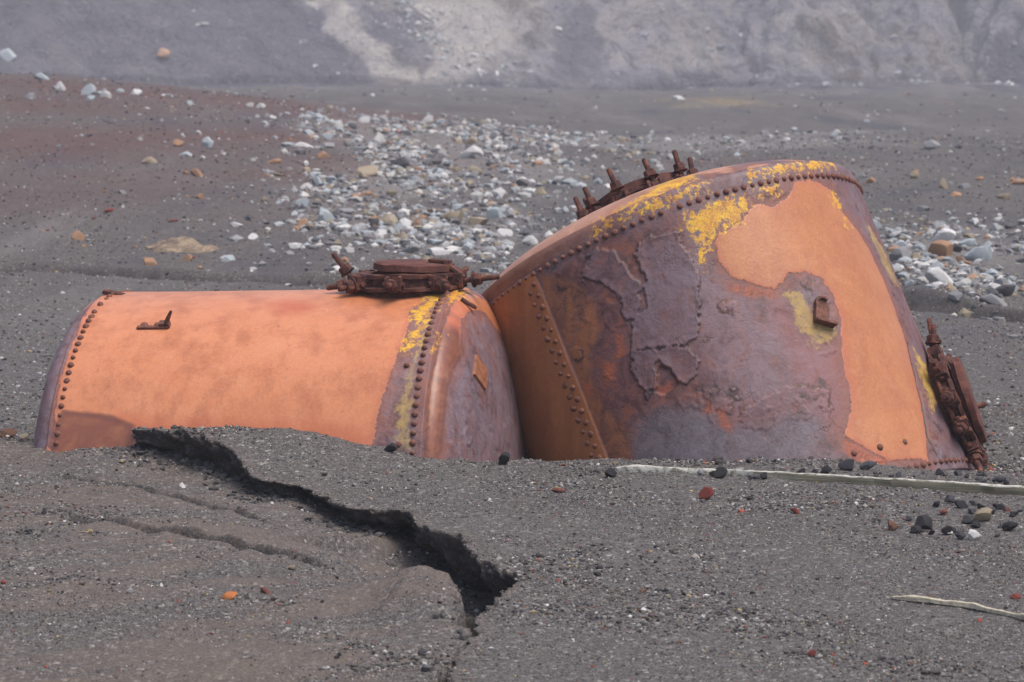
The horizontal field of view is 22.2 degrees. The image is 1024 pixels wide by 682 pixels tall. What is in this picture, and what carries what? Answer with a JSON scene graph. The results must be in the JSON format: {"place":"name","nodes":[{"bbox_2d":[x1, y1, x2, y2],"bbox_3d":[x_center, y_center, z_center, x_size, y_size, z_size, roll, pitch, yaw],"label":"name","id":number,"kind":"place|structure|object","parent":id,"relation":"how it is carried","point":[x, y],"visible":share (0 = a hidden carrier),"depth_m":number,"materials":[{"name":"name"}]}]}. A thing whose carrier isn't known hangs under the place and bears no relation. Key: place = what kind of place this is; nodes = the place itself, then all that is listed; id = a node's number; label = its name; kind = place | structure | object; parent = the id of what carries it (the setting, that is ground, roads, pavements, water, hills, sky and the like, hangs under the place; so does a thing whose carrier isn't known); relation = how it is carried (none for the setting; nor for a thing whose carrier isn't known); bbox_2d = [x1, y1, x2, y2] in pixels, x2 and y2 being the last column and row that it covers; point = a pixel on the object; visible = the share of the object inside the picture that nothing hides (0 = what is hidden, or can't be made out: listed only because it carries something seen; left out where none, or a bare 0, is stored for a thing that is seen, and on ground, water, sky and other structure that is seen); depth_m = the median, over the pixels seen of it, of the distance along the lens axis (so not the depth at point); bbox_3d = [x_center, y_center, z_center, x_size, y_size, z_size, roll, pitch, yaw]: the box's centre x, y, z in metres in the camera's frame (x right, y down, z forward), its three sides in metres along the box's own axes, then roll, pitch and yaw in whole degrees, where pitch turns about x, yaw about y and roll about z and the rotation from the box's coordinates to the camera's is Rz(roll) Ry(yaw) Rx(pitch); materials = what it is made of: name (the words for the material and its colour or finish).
{"place":"outdoors","nodes":[
{"label":"outdoors","id":0,"kind":"place"},
{"bbox_2d":[0,73,1023,681],"bbox_3d":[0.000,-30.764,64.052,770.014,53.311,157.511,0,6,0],"label":"ground","id":1,"kind":"structure","parent":0,"point":[214,659],"depth_m":10.72,"materials":[{"name":"sand"}]},
{"bbox_2d":[0,428,16,437],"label":"stone","id":2,"kind":"object","parent":1,"relation":"on","point":[10,432],"visible":0.84,"depth_m":12.14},
{"bbox_2d":[23,92,35,98],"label":"stone","id":3,"kind":"object","parent":1,"relation":"on","point":[31,95],"visible":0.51,"depth_m":42.72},
{"bbox_2d":[34,73,48,79],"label":"stone","id":4,"kind":"object","parent":1,"relation":"on","point":[37,76],"visible":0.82,"depth_m":49.07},
{"bbox_2d":[55,81,65,90],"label":"stone","id":5,"kind":"object","parent":1,"relation":"on","point":[60,86],"visible":0.93,"depth_m":45.94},
{"bbox_2d":[70,231,85,240],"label":"stone","id":6,"kind":"object","parent":1,"relation":"on","point":[77,235],"visible":0.77,"depth_m":25.37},
{"bbox_2d":[81,83,95,94],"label":"stone","id":7,"kind":"object","parent":1,"relation":"on","point":[89,88],"visible":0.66,"depth_m":44.87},
{"bbox_2d":[100,91,110,97],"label":"stone","id":8,"kind":"object","parent":1,"relation":"on","point":[103,94],"visible":1,"depth_m":43.93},
{"bbox_2d":[131,89,142,94],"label":"stone","id":9,"kind":"object","parent":1,"relation":"on","point":[136,91],"visible":0.68,"depth_m":47.30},
{"bbox_2d":[142,157,156,163],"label":"stone","id":10,"kind":"object","parent":1,"relation":"on","point":[149,160],"visible":1,"depth_m":33.46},
{"bbox_2d":[143,257,156,265],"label":"stone","id":11,"kind":"object","parent":1,"relation":"on","point":[148,261],"visible":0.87,"depth_m":23.26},
{"bbox_2d":[173,139,183,145],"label":"stone","id":12,"kind":"object","parent":1,"relation":"on","point":[177,142],"visible":1,"depth_m":35.68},
{"bbox_2d":[149,236,218,252],"bbox_3d":[-3.102,-0.890,24.942,0.980,0.222,0.622,0,6,0],"label":"mossy boulder","id":13,"kind":"object","parent":1,"relation":"on","point":[183,244],"visible":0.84,"depth_m":24.79,"materials":[{"name":"stone"}]},
{"bbox_2d":[182,254,191,261],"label":"stone","id":14,"kind":"object","parent":1,"relation":"on","point":[187,257],"visible":0.94,"depth_m":23.74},
{"bbox_2d":[190,168,202,176],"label":"stone","id":15,"kind":"object","parent":1,"relation":"on","point":[196,172],"visible":0.74,"depth_m":32.21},
{"bbox_2d":[202,137,212,146],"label":"stone","id":16,"kind":"object","parent":1,"relation":"on","point":[207,141],"visible":0.88,"depth_m":35.86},
{"bbox_2d":[221,255,235,261],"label":"stone","id":17,"kind":"object","parent":1,"relation":"on","point":[227,258],"visible":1,"depth_m":23.69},
{"bbox_2d":[221,591,237,599],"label":"stone","id":18,"kind":"object","parent":1,"relation":"on","point":[229,595],"visible":1,"depth_m":8.75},
{"bbox_2d":[248,233,257,239],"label":"stone","id":19,"kind":"object","parent":1,"relation":"on","point":[253,236],"visible":1,"depth_m":25.70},
{"bbox_2d":[260,587,270,593],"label":"stone","id":20,"kind":"object","parent":1,"relation":"on","point":[265,590],"visible":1,"depth_m":8.86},
{"bbox_2d":[268,158,281,163],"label":"stone","id":21,"kind":"object","parent":1,"relation":"on","point":[276,161],"visible":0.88,"depth_m":34.59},
{"bbox_2d":[33,252,524,461],"bbox_3d":[-1.045,0.661,12.297,2.201,2.164,1.964,1,6,11],"label":"riveted tank","id":22,"kind":"object","parent":1,"relation":"on","point":[409,356],"visible":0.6,"depth_m":11.61,"materials":[{"name":"metal"}]},
{"bbox_2d":[298,218,307,225],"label":"stone","id":23,"kind":"object","parent":1,"relation":"on","point":[302,222],"visible":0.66,"depth_m":27.11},
{"bbox_2d":[294,142,312,147],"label":"stone","id":24,"kind":"object","parent":1,"relation":"on","point":[301,144],"visible":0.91,"depth_m":36.98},
{"bbox_2d":[311,176,321,184],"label":"stone","id":25,"kind":"object","parent":1,"relation":"on","point":[317,180],"visible":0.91,"depth_m":31.79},
{"bbox_2d":[312,113,322,119],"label":"stone","id":26,"kind":"object","parent":1,"relation":"on","point":[318,116],"visible":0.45,"depth_m":44.62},
{"bbox_2d":[316,151,329,158],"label":"stone","id":27,"kind":"object","parent":1,"relation":"on","point":[322,154],"visible":1,"depth_m":35.62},
{"bbox_2d":[318,207,335,222],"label":"stone","id":28,"kind":"object","parent":1,"relation":"on","point":[325,215],"visible":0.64,"depth_m":27.69,"materials":[{"name":"stone"}]},
{"bbox_2d":[320,142,334,147],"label":"stone","id":29,"kind":"object","parent":1,"relation":"on","point":[328,145],"visible":0.67,"depth_m":38.09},
{"bbox_2d":[332,120,342,129],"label":"stone","id":30,"kind":"object","parent":1,"relation":"on","point":[337,124],"visible":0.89,"depth_m":42.47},
{"bbox_2d":[334,224,350,230],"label":"stone","id":31,"kind":"object","parent":1,"relation":"on","point":[338,227],"visible":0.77,"depth_m":26.63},
{"bbox_2d":[339,208,352,214],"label":"stone","id":32,"kind":"object","parent":1,"relation":"on","point":[348,211],"visible":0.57,"depth_m":28.57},
{"bbox_2d":[352,146,368,150],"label":"stone","id":33,"kind":"object","parent":1,"relation":"on","point":[362,148],"visible":0.59,"depth_m":37.65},
{"bbox_2d":[358,117,369,123],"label":"stone","id":34,"kind":"object","parent":1,"relation":"on","point":[365,120],"visible":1,"depth_m":46.90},
{"bbox_2d":[354,165,377,176],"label":"stone","id":35,"kind":"object","parent":1,"relation":"on","point":[370,170],"visible":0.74,"depth_m":34.06,"materials":[{"name":"stone"}]},
{"bbox_2d":[369,217,378,225],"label":"stone","id":36,"kind":"object","parent":1,"relation":"on","point":[375,221],"visible":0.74,"depth_m":27.48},
{"bbox_2d":[372,133,385,142],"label":"stone","id":37,"kind":"object","parent":1,"relation":"on","point":[379,138],"visible":0.59,"depth_m":40.17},
{"bbox_2d":[384,442,396,451],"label":"stone","id":38,"kind":"object","parent":1,"relation":"on","point":[391,447],"visible":1,"depth_m":11.16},
{"bbox_2d":[394,157,409,167],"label":"stone","id":39,"kind":"object","parent":1,"relation":"on","point":[403,162],"visible":0.83,"depth_m":35.12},
{"bbox_2d":[399,218,411,225],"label":"stone","id":40,"kind":"object","parent":1,"relation":"on","point":[405,222],"visible":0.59,"depth_m":27.21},
{"bbox_2d":[403,242,419,252],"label":"stone","id":41,"kind":"object","parent":1,"relation":"on","point":[411,247],"visible":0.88,"depth_m":24.37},
{"bbox_2d":[423,115,432,121],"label":"stone","id":42,"kind":"object","parent":1,"relation":"on","point":[428,118],"visible":0.76,"depth_m":51.75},
{"bbox_2d":[427,238,442,244],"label":"stone","id":43,"kind":"object","parent":1,"relation":"on","point":[434,241],"visible":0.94,"depth_m":25.28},
{"bbox_2d":[427,247,448,254],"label":"stone","id":44,"kind":"object","parent":1,"relation":"on","point":[437,251],"visible":0.88,"depth_m":24.14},
{"bbox_2d":[439,211,463,221],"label":"stone","id":45,"kind":"object","parent":1,"relation":"on","point":[450,215],"visible":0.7,"depth_m":27.80,"materials":[{"name":"stone"}]},
{"bbox_2d":[463,136,476,144],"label":"stone","id":46,"kind":"object","parent":1,"relation":"on","point":[471,140],"visible":0.67,"depth_m":42.38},
{"bbox_2d":[458,145,482,157],"bbox_3d":[-0.609,-2.715,37.865,0.379,0.249,0.204,3,6,28],"label":"stone","id":47,"kind":"object","parent":1,"relation":"on","point":[469,152],"visible":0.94,"depth_m":37.79,"materials":[{"name":"stone"}]},
{"bbox_2d":[467,171,477,177],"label":"stone","id":48,"kind":"object","parent":1,"relation":"on","point":[473,174],"visible":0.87,"depth_m":34.00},
{"bbox_2d":[469,166,481,175],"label":"stone","id":49,"kind":"object","parent":1,"relation":"on","point":[473,168],"visible":0.61,"depth_m":34.85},
{"bbox_2d":[467,217,488,225],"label":"stone","id":50,"kind":"object","parent":1,"relation":"on","point":[473,221],"visible":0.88,"depth_m":27.71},
{"bbox_2d":[487,207,503,219],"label":"stone","id":51,"kind":"object","parent":1,"relation":"on","point":[493,212],"visible":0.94,"depth_m":28.06,"materials":[{"name":"stone"}]},
{"bbox_2d":[498,452,509,464],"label":"stone","id":52,"kind":"object","parent":1,"relation":"on","point":[504,457],"visible":1,"depth_m":11.16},
{"bbox_2d":[496,228,512,235],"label":"stone","id":53,"kind":"object","parent":1,"relation":"on","point":[503,232],"visible":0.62,"depth_m":26.20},
{"bbox_2d":[503,210,515,217],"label":"stone","id":54,"kind":"object","parent":1,"relation":"on","point":[509,213],"visible":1,"depth_m":28.19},
{"bbox_2d":[0,0,1023,435],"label":"rubble","id":55,"kind":"object","parent":1,"relation":"on","point":[476,246],"visible":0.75,"depth_m":31.44,"materials":[{"name":"stone"}]},
{"bbox_2d":[295,198,309,206],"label":"stone","id":56,"kind":"object","parent":55,"relation":"on","point":[303,201],"visible":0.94,"depth_m":28.68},
{"bbox_2d":[322,133,332,139],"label":"stone","id":57,"kind":"object","parent":55,"relation":"on","point":[326,136],"visible":0.97,"depth_m":39.97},
{"bbox_2d":[516,180,527,185],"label":"stone","id":58,"kind":"object","parent":1,"relation":"on","point":[520,183],"visible":0.84,"depth_m":33.23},
{"bbox_2d":[522,235,537,244],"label":"stone","id":59,"kind":"object","parent":1,"relation":"on","point":[530,240],"visible":0.91,"depth_m":25.46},
{"bbox_2d":[551,488,565,492],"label":"stone","id":60,"kind":"object","parent":1,"relation":"on","point":[555,490],"visible":1,"depth_m":10.56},
{"bbox_2d":[604,142,615,149],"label":"stone","id":61,"kind":"object","parent":1,"relation":"on","point":[608,146],"visible":0.69,"depth_m":44.58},
{"bbox_2d":[604,468,616,476],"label":"stone","id":62,"kind":"object","parent":1,"relation":"on","point":[610,472],"visible":1,"depth_m":10.87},
{"bbox_2d":[698,487,713,499],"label":"stone","id":63,"kind":"object","parent":1,"relation":"on","point":[706,493],"visible":1,"depth_m":10.41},
{"bbox_2d":[714,466,727,478],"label":"stone","id":64,"kind":"object","parent":1,"relation":"on","point":[720,472],"visible":1,"depth_m":10.87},
{"bbox_2d":[481,150,992,470],"bbox_3d":[1.002,0.296,12.602,2.061,2.420,2.549,-6,8,-45],"label":"riveted tank","id":65,"kind":"object","parent":1,"relation":"on","point":[744,311],"visible":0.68,"depth_m":11.81,"materials":[{"name":"metal"}]},
{"bbox_2d":[616,464,1023,495],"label":"long dry branch","id":66,"kind":"object","parent":1,"relation":"on","point":[954,486],"visible":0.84,"depth_m":10.73,"materials":[{"name":"wood"}]},
{"bbox_2d":[820,464,828,473],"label":"stone","id":67,"kind":"object","parent":1,"relation":"on","point":[825,469],"visible":0.8,"depth_m":10.96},
{"bbox_2d":[838,458,853,469],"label":"stone","id":68,"kind":"object","parent":1,"relation":"on","point":[847,464],"visible":1,"depth_m":11.04,"materials":[{"name":"stone"}]},
{"bbox_2d":[860,460,876,469],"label":"stone","id":69,"kind":"object","parent":1,"relation":"on","point":[867,465],"visible":1,"depth_m":11.10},
{"bbox_2d":[865,177,875,183],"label":"stone","id":70,"kind":"object","parent":1,"relation":"on","point":[871,180],"visible":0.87,"depth_m":34.55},
{"bbox_2d":[873,219,882,228],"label":"stone","id":71,"kind":"object","parent":1,"relation":"on","point":[878,225],"visible":0.32,"depth_m":26.42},
{"bbox_2d":[888,520,898,530],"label":"stone","id":72,"kind":"object","parent":1,"relation":"on","point":[892,525],"visible":1,"depth_m":9.81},
{"bbox_2d":[890,231,900,237],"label":"stone","id":73,"kind":"object","parent":1,"relation":"on","point":[895,234],"visible":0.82,"depth_m":25.58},
{"bbox_2d":[889,246,911,261],"bbox_3d":[3.512,-0.757,23.423,0.190,0.196,0.216,5,8,44],"label":"stone","id":74,"kind":"object","parent":1,"relation":"on","point":[897,253],"visible":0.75,"depth_m":23.36,"materials":[{"name":"stone"}]},
{"bbox_2d":[894,239,906,246],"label":"stone","id":75,"kind":"object","parent":1,"relation":"on","point":[900,243],"visible":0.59,"depth_m":24.12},
{"bbox_2d":[909,171,919,178],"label":"stone","id":76,"kind":"object","parent":1,"relation":"on","point":[914,174],"visible":0.92,"depth_m":35.79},
{"bbox_2d":[910,525,921,532],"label":"stone","id":77,"kind":"object","parent":1,"relation":"on","point":[916,529],"visible":1,"depth_m":9.77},
{"bbox_2d":[917,206,929,210],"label":"stone","id":78,"kind":"object","parent":1,"relation":"on","point":[922,208],"visible":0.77,"depth_m":28.64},
{"bbox_2d":[915,515,932,529],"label":"stone","id":79,"kind":"object","parent":1,"relation":"on","point":[924,522],"visible":1,"depth_m":9.81,"materials":[{"name":"stone"}]},
{"bbox_2d":[923,140,940,148],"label":"stone","id":80,"kind":"object","parent":1,"relation":"on","point":[932,144],"visible":0.79,"depth_m":46.03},
{"bbox_2d":[924,269,953,284],"bbox_3d":[3.494,-0.500,21.272,0.270,0.176,0.144,2,6,19],"label":"stone","id":81,"kind":"object","parent":1,"relation":"on","point":[935,275],"visible":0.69,"depth_m":21.22,"materials":[{"name":"stone"}]},
{"bbox_2d":[927,240,952,255],"bbox_3d":[3.876,-0.833,23.654,0.216,0.171,0.205,4,7,32],"label":"stone","id":82,"kind":"object","parent":1,"relation":"on","point":[941,247],"visible":0.79,"depth_m":23.58,"materials":[{"name":"stone"}]},
{"bbox_2d":[938,178,947,188],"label":"stone","id":83,"kind":"object","parent":1,"relation":"on","point":[943,184],"visible":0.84,"depth_m":33.45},
{"bbox_2d":[932,228,955,241],"bbox_3d":[4.106,-0.975,24.901,0.272,0.203,0.155,5,8,43],"label":"stone","id":84,"kind":"object","parent":1,"relation":"on","point":[946,234],"visible":0.66,"depth_m":24.83,"materials":[{"name":"stone"}]},
{"bbox_2d":[941,525,952,533],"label":"stone","id":85,"kind":"object","parent":1,"relation":"on","point":[946,529],"visible":1,"depth_m":9.74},
{"bbox_2d":[944,494,954,502],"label":"stone","id":86,"kind":"object","parent":1,"relation":"on","point":[949,498],"visible":1,"depth_m":10.31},
{"bbox_2d":[891,595,1023,619],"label":"stick","id":87,"kind":"object","parent":1,"relation":"on","point":[956,603],"visible":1,"depth_m":8.58,"materials":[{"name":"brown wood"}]},
{"bbox_2d":[953,243,962,251],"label":"stone","id":88,"kind":"object","parent":1,"relation":"on","point":[957,247],"visible":0.47,"depth_m":23.97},
{"bbox_2d":[955,530,965,538],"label":"stone","id":89,"kind":"object","parent":1,"relation":"on","point":[959,534],"visible":1,"depth_m":9.66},
{"bbox_2d":[954,500,967,507],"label":"stone","id":90,"kind":"object","parent":1,"relation":"on","point":[961,503],"visible":1,"depth_m":10.21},
{"bbox_2d":[955,277,970,288],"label":"stone","id":91,"kind":"object","parent":1,"relation":"on","point":[965,282],"visible":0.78,"depth_m":20.84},
{"bbox_2d":[956,256,971,264],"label":"stone","id":92,"kind":"object","parent":1,"relation":"on","point":[959,259],"visible":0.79,"depth_m":22.85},
{"bbox_2d":[958,183,971,188],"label":"stone","id":93,"kind":"object","parent":1,"relation":"on","point":[964,186],"visible":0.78,"depth_m":33.48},
{"bbox_2d":[958,238,975,246],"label":"stone","id":94,"kind":"object","parent":1,"relation":"on","point":[970,242],"visible":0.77,"depth_m":24.51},
{"bbox_2d":[962,514,972,522],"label":"stone","id":95,"kind":"object","parent":1,"relation":"on","point":[967,518],"visible":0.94,"depth_m":9.95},
{"bbox_2d":[968,529,981,539],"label":"stone","id":96,"kind":"object","parent":1,"relation":"on","point":[974,534],"visible":1,"depth_m":9.65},
{"bbox_2d":[971,521,980,527],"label":"stone","id":97,"kind":"object","parent":1,"relation":"on","point":[976,524],"visible":1,"depth_m":9.85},
{"bbox_2d":[964,244,991,261],"bbox_3d":[4.122,-0.755,23.096,0.247,0.211,0.133,2,10,10],"label":"stone","id":98,"kind":"object","parent":1,"relation":"on","point":[984,253],"visible":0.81,"depth_m":23.04,"materials":[{"name":"stone"}]},
{"bbox_2d":[973,507,991,520],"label":"stone","id":99,"kind":"object","parent":1,"relation":"on","point":[982,514],"visible":0.99,"depth_m":9.95,"materials":[{"name":"stone"}]},
{"bbox_2d":[985,268,997,275],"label":"stone","id":100,"kind":"object","parent":1,"relation":"on","point":[991,271],"visible":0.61,"depth_m":21.79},
{"bbox_2d":[979,294,1007,305],"bbox_3d":[3.733,-0.304,20.236,0.228,0.126,0.097,1,6,13],"label":"stone","id":101,"kind":"object","parent":1,"relation":"on","point":[993,299],"visible":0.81,"depth_m":20.20,"materials":[{"name":"stone"}]},
{"bbox_2d":[988,282,1000,289],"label":"stone","id":102,"kind":"object","parent":1,"relation":"on","point":[992,285],"visible":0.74,"depth_m":20.60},
{"bbox_2d":[991,223,1003,230],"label":"stone","id":103,"kind":"object","parent":1,"relation":"on","point":[996,226],"visible":0.88,"depth_m":26.11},
{"bbox_2d":[991,476,1006,481],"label":"stone","id":104,"kind":"object","parent":1,"relation":"on","point":[999,478],"visible":1,"depth_m":10.77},
{"bbox_2d":[996,503,1005,509],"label":"stone","id":105,"kind":"object","parent":1,"relation":"on","point":[1000,506],"visible":1,"depth_m":10.18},
{"bbox_2d":[994,277,1008,284],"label":"stone","id":106,"kind":"object","parent":1,"relation":"on","point":[1002,280],"visible":0.45,"depth_m":20.85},
{"bbox_2d":[997,193,1009,199],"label":"stone","id":107,"kind":"object","parent":1,"relation":"on","point":[1006,196],"visible":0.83,"depth_m":30.95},
{"bbox_2d":[995,284,1015,296],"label":"stone","id":108,"kind":"object","parent":1,"relation":"on","point":[1006,290],"visible":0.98,"depth_m":20.43,"materials":[{"name":"stone"}]},
{"bbox_2d":[1001,521,1017,530],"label":"stone","id":109,"kind":"object","parent":1,"relation":"on","point":[1008,525],"visible":1,"depth_m":9.80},
{"bbox_2d":[1010,593,1020,598],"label":"stone","id":110,"kind":"object","parent":1,"relation":"on","point":[1015,596],"visible":1,"depth_m":8.69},
{"bbox_2d":[1010,179,1023,184],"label":"stone","id":111,"kind":"object","parent":1,"relation":"on","point":[1018,182],"visible":0.91,"depth_m":34.18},
{"bbox_2d":[0,0,1023,91],"bbox_3d":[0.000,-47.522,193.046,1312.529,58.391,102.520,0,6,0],"label":"hillside","id":112,"kind":"structure","parent":0,"point":[811,44],"depth_m":168.94,"materials":[{"name":"stone"}]},
{"bbox_2d":[0,48,15,61],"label":"stone","id":113,"kind":"object","parent":112,"relation":"on","point":[8,54],"visible":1,"depth_m":147.83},
{"bbox_2d":[156,48,169,58],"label":"stone","id":114,"kind":"object","parent":112,"relation":"on","point":[163,53],"visible":1,"depth_m":153.71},
{"bbox_2d":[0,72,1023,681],"bbox_3d":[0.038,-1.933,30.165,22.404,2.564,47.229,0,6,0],"label":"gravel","id":115,"kind":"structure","parent":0,"point":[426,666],"depth_m":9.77,"materials":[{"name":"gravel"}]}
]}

